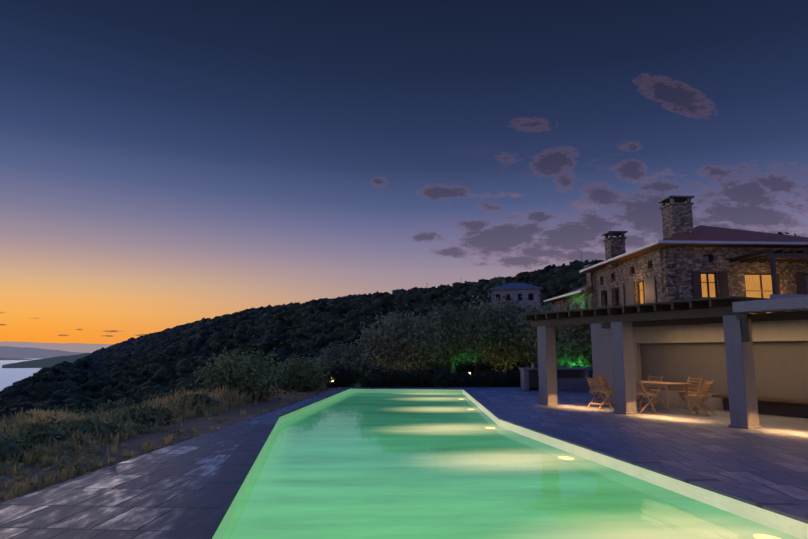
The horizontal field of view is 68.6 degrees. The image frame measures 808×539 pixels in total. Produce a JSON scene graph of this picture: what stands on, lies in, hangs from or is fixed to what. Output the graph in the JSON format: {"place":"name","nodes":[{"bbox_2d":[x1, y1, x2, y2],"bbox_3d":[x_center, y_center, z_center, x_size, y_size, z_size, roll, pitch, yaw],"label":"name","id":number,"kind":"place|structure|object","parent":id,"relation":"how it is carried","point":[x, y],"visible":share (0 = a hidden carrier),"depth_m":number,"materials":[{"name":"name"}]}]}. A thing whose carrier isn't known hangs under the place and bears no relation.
{"place":"outdoors","nodes":[
{"label":"outdoors","id":0,"kind":"place"},
{"bbox_2d":[0,357,33,359],"bbox_3d":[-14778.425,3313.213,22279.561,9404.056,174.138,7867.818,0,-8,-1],"label":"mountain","id":1,"kind":"structure","parent":0,"point":[14,359],"depth_m":21769.88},
{"bbox_2d":[0,359,41,390],"bbox_3d":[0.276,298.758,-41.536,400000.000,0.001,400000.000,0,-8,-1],"label":"sea","id":2,"kind":"structure","parent":0,"point":[9,376],"depth_m":8236.16,"materials":[{"name":"liquid"}]},
{"bbox_2d":[0,346,83,358],"bbox_3d":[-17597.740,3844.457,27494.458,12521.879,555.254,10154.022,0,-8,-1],"label":"mountain","id":3,"kind":"structure","parent":0,"point":[21,353],"depth_m":26764.38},
{"bbox_2d":[2,353,90,367],"bbox_3d":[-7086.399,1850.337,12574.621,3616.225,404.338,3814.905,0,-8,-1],"label":"headland","id":4,"kind":"structure","parent":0,"point":[45,362],"depth_m":11817.30,"materials":[{"name":"grey"}]},
{"bbox_2d":[0,341,113,352],"bbox_3d":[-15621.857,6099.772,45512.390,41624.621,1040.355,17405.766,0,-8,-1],"label":"mountain","id":5,"kind":"structure","parent":0,"point":[81,347],"depth_m":43810.87,"materials":[{"name":"grey"}]},
{"bbox_2d":[0,305,536,502],"bbox_3d":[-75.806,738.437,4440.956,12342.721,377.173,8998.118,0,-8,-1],"label":"hill terrain","id":6,"kind":"structure","parent":0,"point":[204,425],"depth_m":13.69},
{"bbox_2d":[0,442,22,461],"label":"bush","id":7,"kind":"object","parent":6,"relation":"on","point":[4,450],"visible":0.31,"depth_m":9.39,"materials":[{"name":"green plant"}]},
{"bbox_2d":[0,408,28,423],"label":"olive bush leaves","id":8,"kind":"object","parent":6,"relation":"on","point":[7,417],"visible":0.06,"depth_m":13.37,"materials":[{"name":"green plant"}]},
{"bbox_2d":[0,431,34,461],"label":"olive bush leaves","id":9,"kind":"object","parent":6,"relation":"on","point":[5,441],"visible":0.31,"depth_m":9.56,"materials":[{"name":"green plant"}]},
{"bbox_2d":[3,413,84,445],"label":"olive bush leaves","id":10,"kind":"object","parent":6,"relation":"on","point":[45,429],"visible":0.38,"depth_m":10.81,"materials":[{"name":"green plant"}]},
{"bbox_2d":[32,429,65,440],"bbox_3d":[-6.611,3.214,11.009,0.626,0.463,0.601,0,-8,-1],"label":"bush","id":11,"kind":"object","parent":6,"relation":"on","point":[53,433],"visible":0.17,"depth_m":10.82,"materials":[{"name":"green plant"}]},
{"bbox_2d":[53,404,91,415],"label":"olive bush leaves","id":12,"kind":"object","parent":6,"relation":"on","point":[67,410],"depth_m":15.51,"materials":[{"name":"green plant"}]},
{"bbox_2d":[59,412,125,438],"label":"olive bush leaves","id":13,"kind":"object","parent":6,"relation":"on","point":[87,422],"visible":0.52,"depth_m":11.83,"materials":[{"name":"green plant"}]},
{"bbox_2d":[94,397,140,412],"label":"olive bush leaves","id":14,"kind":"object","parent":6,"relation":"on","point":[110,403],"visible":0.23,"depth_m":18.21,"materials":[{"name":"green plant"}]},
{"bbox_2d":[118,399,172,424],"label":"olive bush leaves","id":15,"kind":"object","parent":6,"relation":"on","point":[157,415],"visible":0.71,"depth_m":14.14,"materials":[{"name":"green plant"}]},
{"bbox_2d":[138,408,155,425],"bbox_3d":[-6.232,3.628,14.408,0.508,0.533,0.705,4,-9,-25],"label":"bush","id":16,"kind":"object","parent":6,"relation":"on","point":[144,415],"visible":0.04,"depth_m":14.17,"materials":[{"name":"green plant"}]},
{"bbox_2d":[0,384,301,494],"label":"weed clumps","id":17,"kind":"object","parent":6,"relation":"on","point":[96,457],"visible":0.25,"depth_m":10.56,"materials":[{"name":"green plant"}]},
{"bbox_2d":[142,388,182,405],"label":"olive bush leaves","id":18,"kind":"object","parent":6,"relation":"on","point":[162,393],"visible":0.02,"depth_m":23.11,"materials":[{"name":"green plant"}]},
{"bbox_2d":[0,385,326,499],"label":"grass and weeds","id":19,"kind":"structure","parent":6,"relation":"on","point":[232,400],"depth_m":11.68,"materials":[{"name":"green plant"}]},
{"bbox_2d":[175,387,219,407],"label":"olive bush leaves","id":20,"kind":"object","parent":6,"relation":"on","point":[193,397],"visible":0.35,"depth_m":17.68,"materials":[{"name":"green plant"}]},
{"bbox_2d":[214,358,264,397],"bbox_3d":[-6.076,4.136,22.054,1.965,1.649,1.820,0,-8,-1],"label":"bush","id":21,"kind":"object","parent":6,"relation":"on","point":[261,388],"visible":0.1,"depth_m":21.35,"materials":[{"name":"green plant"}]},
{"bbox_2d":[181,335,297,401],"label":"olive bush leaves","id":22,"kind":"object","parent":6,"relation":"on","point":[218,373],"visible":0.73,"depth_m":21.18,"materials":[{"name":"green plant"}]},
{"bbox_2d":[263,343,273,357],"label":"tall tree leaves","id":23,"kind":"object","parent":6,"relation":"on","point":[269,347],"visible":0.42,"depth_m":205.96,"materials":[{"name":"green plant"}]},
{"bbox_2d":[278,369,305,389],"bbox_3d":[-5.016,4.923,26.950,1.736,1.156,1.559,0,-8,-1],"label":"bush","id":24,"kind":"object","parent":6,"relation":"on","point":[290,377],"visible":0.04,"depth_m":26.38,"materials":[{"name":"green plant"}]},
{"bbox_2d":[0,259,603,416],"bbox_3d":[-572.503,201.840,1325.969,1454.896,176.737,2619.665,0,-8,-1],"label":"forest crowns","id":25,"kind":"object","parent":6,"relation":"on","point":[183,363],"visible":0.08,"depth_m":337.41,"materials":[{"name":"green plant"}]},
{"bbox_2d":[267,353,337,391],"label":"olive bush leaves","id":26,"kind":"object","parent":6,"relation":"on","point":[308,374],"visible":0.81,"depth_m":26.29,"materials":[{"name":"green plant"}]},
{"bbox_2d":[314,363,333,387],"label":"shrub leaves","id":27,"kind":"object","parent":6,"relation":"on","point":[325,369],"visible":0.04,"depth_m":29.47,"materials":[{"name":"green plant"}]},
{"bbox_2d":[318,368,336,387],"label":"olive bush leaves","id":28,"kind":"object","parent":6,"relation":"on","point":[325,378],"visible":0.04,"depth_m":28.94,"materials":[{"name":"green plant"}]},
{"bbox_2d":[323,363,367,387],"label":"shrub leaves","id":29,"kind":"object","parent":6,"relation":"on","point":[347,375],"visible":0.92,"depth_m":28.61,"materials":[{"name":"green plant"}]},
{"bbox_2d":[316,336,384,382],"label":"olive tree leaves","id":30,"kind":"object","parent":6,"relation":"on","point":[344,354],"visible":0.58,"depth_m":42.13,"materials":[{"name":"green plant"}]},
{"bbox_2d":[355,333,378,367],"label":"tall tree leaves","id":31,"kind":"object","parent":6,"relation":"on","point":[359,334],"depth_m":51.08,"materials":[{"name":"green plant"}]},
{"bbox_2d":[374,366,419,386],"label":"clipped shrub leaves","id":32,"kind":"object","parent":6,"relation":"on","point":[390,375],"visible":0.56,"depth_m":27.69,"materials":[{"name":"green plant"}]},
{"bbox_2d":[345,303,459,372],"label":"olive tree leaves","id":33,"kind":"object","parent":6,"relation":"on","point":[407,334],"depth_m":35.23,"materials":[{"name":"green plant"}]},
{"bbox_2d":[412,311,449,374],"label":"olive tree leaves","id":34,"kind":"object","parent":6,"relation":"on","point":[431,364],"depth_m":44.53,"materials":[{"name":"green plant"}]},
{"bbox_2d":[412,295,505,372],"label":"olive tree leaves","id":35,"kind":"object","parent":6,"relation":"on","point":[476,329],"depth_m":37.10,"materials":[{"name":"green plant"}]},
{"bbox_2d":[459,308,500,373],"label":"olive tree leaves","id":36,"kind":"object","parent":6,"relation":"on","point":[469,362],"depth_m":48.26,"materials":[{"name":"green plant"}]},
{"bbox_2d":[464,287,546,373],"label":"olive tree leaves","id":37,"kind":"object","parent":6,"relation":"on","point":[511,348],"depth_m":38.72,"materials":[{"name":"green plant"}]},
{"bbox_2d":[507,365,520,386],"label":"clipped shrub leaves","id":38,"kind":"object","parent":6,"relation":"on","point":[517,375],"visible":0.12,"depth_m":28.00,"materials":[{"name":"green plant"}]},
{"bbox_2d":[491,289,540,311],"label":"house walls","id":39,"kind":"structure","parent":6,"relation":"on","point":[525,293],"depth_m":137.62,"materials":[{"name":"grey stone"}]},
{"bbox_2d":[496,293,533,311],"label":"windows","id":40,"kind":"structure","parent":39,"relation":"in","point":[530,296],"depth_m":138.19,"materials":[{"name":"black glass"}]},
{"bbox_2d":[488,280,543,293],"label":"house roof","id":41,"kind":"structure","parent":39,"relation":"on","point":[515,286],"depth_m":138.98,"materials":[{"name":"grey tile"}]},
{"bbox_2d":[514,300,553,366],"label":"olive tree leaves","id":42,"kind":"object","parent":6,"relation":"on","point":[542,306],"visible":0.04,"depth_m":45.53,"materials":[{"name":"green plant"}]},
{"bbox_2d":[510,289,592,367],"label":"olive tree leaves","id":43,"kind":"object","parent":6,"relation":"on","point":[567,355],"depth_m":32.03,"materials":[{"name":"green plant"}]},
{"bbox_2d":[554,292,593,370],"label":"wing stone walls","id":44,"kind":"structure","parent":6,"relation":"on","point":[588,297],"depth_m":37.38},
{"bbox_2d":[547,286,593,302],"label":"wing roof","id":45,"kind":"structure","parent":44,"relation":"on","point":[588,290],"depth_m":38.36,"materials":[{"name":"brown tile"}]},
{"bbox_2d":[543,289,584,301],"bbox_3d":[10.445,1.764,39.040,0.120,0.120,8.100,0,-8,-3],"label":"wing gutter","id":46,"kind":"object","parent":45,"relation":"attached to","point":[568,294],"visible":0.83,"depth_m":38.57,"materials":[{"name":"white metal"}]},
{"bbox_2d":[586,267,592,287],"bbox_3d":[11.666,0.596,36.191,0.920,1.530,0.920,0,-8,-1],"label":"wing chimney","id":47,"kind":"object","parent":45,"relation":"on","point":[589,277],"visible":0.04,"depth_m":36.04,"materials":[{"name":"grey stone"}]},
{"bbox_2d":[561,363,592,386],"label":"shrub leaves","id":48,"kind":"object","parent":6,"relation":"on","point":[584,367],"visible":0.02,"depth_m":29.84,"materials":[{"name":"green plant"}]},
{"bbox_2d":[593,246,807,307],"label":"villa stone walls","id":49,"kind":"structure","parent":6,"relation":"on","point":[673,267],"depth_m":26.73,"materials":[{"name":"grey stone"}]},
{"bbox_2d":[598,289,610,306],"bbox_3d":[11.382,2.158,33.223,0.301,2.060,1.640,0,-8,-1],"label":"window","id":50,"kind":"structure","parent":49,"relation":"attached to","point":[600,298],"depth_m":33.71,"materials":[{"name":"brown wood"}]},
{"bbox_2d":[608,285,624,304],"bbox_3d":[11.474,1.946,31.691,0.311,2.060,2.040,0,-8,-1],"label":"window","id":51,"kind":"structure","parent":49,"relation":"attached to","point":[621,288],"depth_m":31.77,"materials":[{"name":"brown wood"}]},
{"bbox_2d":[617,289,618,304],"bbox_3d":[11.622,1.947,31.702,0.020,2.020,1.000,0,-8,-3],"label":"window shutter","id":52,"kind":"object","parent":51,"relation":"in","point":[617,296],"depth_m":32.06,"materials":[{"name":"brown wood"}]},
{"bbox_2d":[625,276,656,304],"bbox_3d":[11.650,1.126,28.986,0.260,1.240,3.164,0,-8,-3],"label":"window","id":53,"kind":"structure","parent":49,"relation":"attached to","point":[649,292],"depth_m":28.93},
{"bbox_2d":[639,282,645,303],"bbox_3d":[11.790,1.127,28.995,0.020,1.200,1.100,0,-8,-3],"label":"window","id":54,"kind":"structure","parent":53,"relation":"in","point":[641,293],"depth_m":29.30,"materials":[{"name":"yellow glass"}]},
{"bbox_2d":[581,225,807,272],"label":"roof","id":55,"kind":"structure","parent":49,"relation":"on","point":[706,233],"depth_m":27.61,"materials":[{"name":"brown tile"}]},
{"bbox_2d":[603,198,693,268],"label":"chimneys","id":56,"kind":"object","parent":55,"relation":"on","point":[677,217],"visible":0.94,"depth_m":28.73,"materials":[{"name":"grey stone"}]},
{"bbox_2d":[601,195,694,235],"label":"chimney caps","id":57,"kind":"object","parent":56,"relation":"on","point":[677,198],"visible":0.83,"depth_m":29.13,"materials":[{"name":"grey stone"}]},
{"bbox_2d":[579,240,807,272],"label":"villa gutters","id":58,"kind":"object","parent":55,"relation":"attached to","point":[694,242],"visible":0.58,"depth_m":26.30,"materials":[{"name":"grey metal"}]},
{"bbox_2d":[703,255,711,262],"bbox_3d":[13.696,-0.468,26.813,0.482,0.400,0.076,0,-8,-1],"label":"villa front window frame","id":59,"kind":"object","parent":49,"relation":"attached to","point":[710,256],"visible":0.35,"depth_m":26.80,"materials":[{"name":"brown wood"}]},
{"bbox_2d":[703,256,709,261],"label":"small window","id":60,"kind":"structure","parent":59,"relation":"in","point":[706,258],"depth_m":26.84,"materials":[{"name":"grey glass"}]},
{"bbox_2d":[701,263,716,264],"bbox_3d":[13.708,-0.256,26.592,0.680,0.070,0.160,0,-8,-3],"label":"villa window sill","id":61,"kind":"structure","parent":49,"relation":"attached to","point":[708,263],"depth_m":26.57,"materials":[{"name":"stone"}]},
{"bbox_2d":[691,271,728,298],"bbox_3d":[13.695,0.711,26.541,1.640,1.230,0.301,0,-8,-1],"label":"window","id":62,"kind":"structure","parent":49,"relation":"attached to","point":[697,285],"depth_m":26.46,"materials":[{"name":"brown wood"}]},
{"bbox_2d":[701,274,714,296],"bbox_3d":[13.684,0.731,26.686,0.800,1.190,0.020,0,-8,-3],"label":"window","id":63,"kind":"structure","parent":62,"relation":"in","point":[711,286],"depth_m":26.68,"materials":[{"name":"yellow glass"}]},
{"bbox_2d":[745,273,779,297],"bbox_3d":[16.182,1.217,26.730,1.700,2.100,0.060,0,-8,-3],"label":"window","id":64,"kind":"structure","parent":49,"relation":"attached to","point":[761,286],"depth_m":26.81,"materials":[{"name":"brown wood"}]},
{"bbox_2d":[745,275,772,313],"bbox_3d":[16.179,1.222,26.770,1.700,2.100,0.020,0,-8,-3],"label":"window","id":65,"kind":"structure","parent":64,"relation":"in","point":[752,282],"depth_m":26.82,"materials":[{"name":"glass"}]},
{"bbox_2d":[795,272,807,293],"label":"window shutter","id":66,"kind":"object","parent":49,"relation":"attached to","point":[800,283],"visible":0.88,"depth_m":26.70,"materials":[{"name":"brown wood"}]},
{"bbox_2d":[805,275,807,293],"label":"villa window glass","id":67,"kind":"object","parent":66,"relation":"in","point":[806,278],"depth_m":26.98,"materials":[{"name":"glass"}]},
{"bbox_2d":[0,387,807,538],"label":"terrace paving","id":68,"kind":"structure","parent":0,"point":[152,495],"depth_m":8.87,"materials":[{"name":"stone"}]},
{"bbox_2d":[519,367,590,390],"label":"wall","id":69,"kind":"structure","parent":68,"relation":"on","point":[571,378],"depth_m":25.20,"materials":[{"name":"paint"}]},
{"bbox_2d":[529,359,538,387],"bbox_3d":[5.656,4.474,25.469,0.840,1.200,0.470,0,-8,-1],"label":"outdoor grill counter","id":70,"kind":"object","parent":69,"relation":"in","point":[533,379],"visible":0.38,"depth_m":25.21,"materials":[{"name":"grey stone"}]},
{"bbox_2d":[586,376,611,408],"bbox_3d":[5.769,3.624,17.499,0.574,0.926,0.485,5,-9,-33],"label":"folding chair","id":71,"kind":"object","parent":68,"relation":"on","point":[599,385],"visible":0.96,"depth_m":17.42,"materials":[{"name":"brown wood"}]},
{"bbox_2d":[592,374,611,404],"bbox_3d":[6.330,3.788,18.678,0.485,0.926,0.574,5,-9,-30],"label":"folding chair","id":72,"kind":"object","parent":68,"relation":"on","point":[606,385],"visible":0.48,"depth_m":18.79,"materials":[{"name":"brown wood"}]},
{"bbox_2d":[635,379,655,412],"bbox_3d":[6.458,3.432,16.112,0.574,0.926,0.485,3,-8,-20],"label":"folding chair","id":73,"kind":"object","parent":68,"relation":"on","point":[641,391],"visible":0.79,"depth_m":15.94,"materials":[{"name":"brown wood"}]},
{"bbox_2d":[537,315,761,428],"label":"pillars","id":74,"kind":"structure","parent":68,"relation":"on","point":[741,381],"depth_m":15.64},
{"bbox_2d":[521,296,807,328],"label":"pergola roof","id":75,"kind":"structure","parent":74,"relation":"on","point":[713,310],"depth_m":15.08,"materials":[{"name":"brown wood"}]},
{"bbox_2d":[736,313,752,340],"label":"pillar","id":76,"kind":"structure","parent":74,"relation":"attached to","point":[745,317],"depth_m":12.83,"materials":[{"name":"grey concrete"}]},
{"bbox_2d":[609,381,690,412],"bbox_3d":[7.088,3.638,17.110,0.942,0.760,2.100,4,-9,-27],"label":"garden table","id":77,"kind":"object","parent":68,"relation":"on","point":[666,385],"visible":0.77,"depth_m":16.40,"materials":[{"name":"brown wood"}]},
{"bbox_2d":[640,375,664,405],"bbox_3d":[7.630,3.726,18.232,0.574,0.926,0.485,4,-9,-27],"label":"folding chair","id":78,"kind":"object","parent":68,"relation":"on","point":[651,378],"visible":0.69,"depth_m":18.17,"materials":[{"name":"brown wood"}]},
{"bbox_2d":[676,376,704,409],"bbox_3d":[8.251,3.560,17.039,0.574,0.926,0.485,3,-8,-21],"label":"folding chair","id":79,"kind":"object","parent":68,"relation":"on","point":[691,381],"visible":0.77,"depth_m":17.09,"materials":[{"name":"brown wood"}]},
{"bbox_2d":[686,379,716,415],"bbox_3d":[7.774,3.347,15.502,0.485,0.926,0.574,7,-11,-41],"label":"folding chair","id":80,"kind":"object","parent":68,"relation":"on","point":[705,388],"visible":0.98,"depth_m":15.44,"materials":[{"name":"brown wood"}]},
{"bbox_2d":[712,394,807,417],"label":"bench","id":81,"kind":"object","parent":68,"relation":"on","point":[790,407],"visible":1,"depth_m":15.19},
{"bbox_2d":[0,0,807,343],"label":"sky","id":82,"kind":"structure","parent":0,"point":[164,164],"materials":[{"name":"blue"}]},
{"bbox_2d":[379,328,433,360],"bbox_3d":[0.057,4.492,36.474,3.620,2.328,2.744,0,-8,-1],"label":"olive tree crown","id":83,"kind":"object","parent":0,"point":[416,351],"visible":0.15,"depth_m":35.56},
{"bbox_2d":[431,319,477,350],"bbox_3d":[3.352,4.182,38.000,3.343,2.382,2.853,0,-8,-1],"label":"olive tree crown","id":84,"kind":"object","parent":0,"point":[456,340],"visible":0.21,"depth_m":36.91},
{"bbox_2d":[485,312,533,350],"bbox_3d":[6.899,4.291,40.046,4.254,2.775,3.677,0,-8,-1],"label":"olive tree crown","id":85,"kind":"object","parent":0,"point":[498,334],"visible":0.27,"depth_m":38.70},
{"bbox_2d":[555,324,591,355],"bbox_3d":[9.339,3.875,33.419,3.120,2.124,2.982,0,-8,-1],"label":"olive tree crown","id":86,"kind":"object","parent":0,"point":[575,333],"depth_m":32.20},
{"bbox_2d":[463,390,807,538],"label":"pool edge","id":87,"kind":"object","parent":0,"point":[786,525],"depth_m":7.73,"materials":[{"name":"beige stone"}]},
{"bbox_2d":[591,311,807,409],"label":"wall","id":88,"kind":"structure","parent":0,"point":[786,330],"depth_m":18.18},
{"bbox_2d":[640,341,807,398],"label":"wall","id":89,"kind":"structure","parent":88,"relation":"attached to","point":[781,369],"depth_m":17.04,"materials":[{"name":"beige paint"}]},
{"bbox_2d":[770,294,807,312],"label":"villa terrace","id":90,"kind":"structure","parent":0,"point":[775,296],"depth_m":23.64,"materials":[{"name":"grey concrete"}]},
{"bbox_2d":[727,248,807,293],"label":"villa loggia timber","id":91,"kind":"object","parent":90,"relation":"on","point":[771,256],"visible":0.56,"depth_m":24.16,"materials":[{"name":"brown wood"}]},
{"label":"pool floor","id":92,"kind":"structure","parent":0,"visible":0},
{"bbox_2d":[212,389,462,538],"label":"pool edge","id":93,"kind":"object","parent":92,"relation":"on","point":[223,525],"depth_m":15.54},
{"bbox_2d":[162,387,349,538],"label":"pool coping","id":94,"kind":"object","parent":93,"relation":"on","point":[203,514],"visible":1,"depth_m":7.26,"materials":[{"name":"stone"}]},
{"bbox_2d":[221,393,798,538],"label":"pool water","id":95,"kind":"structure","parent":93,"relation":"in","point":[402,466],"depth_m":7.99,"materials":[{"name":"green liquid"}]},
{"bbox_2d":[343,387,807,523],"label":"pool coping","id":96,"kind":"object","parent":93,"relation":"on","point":[795,511],"visible":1,"depth_m":8.29,"materials":[{"name":"stone"}]}
]}

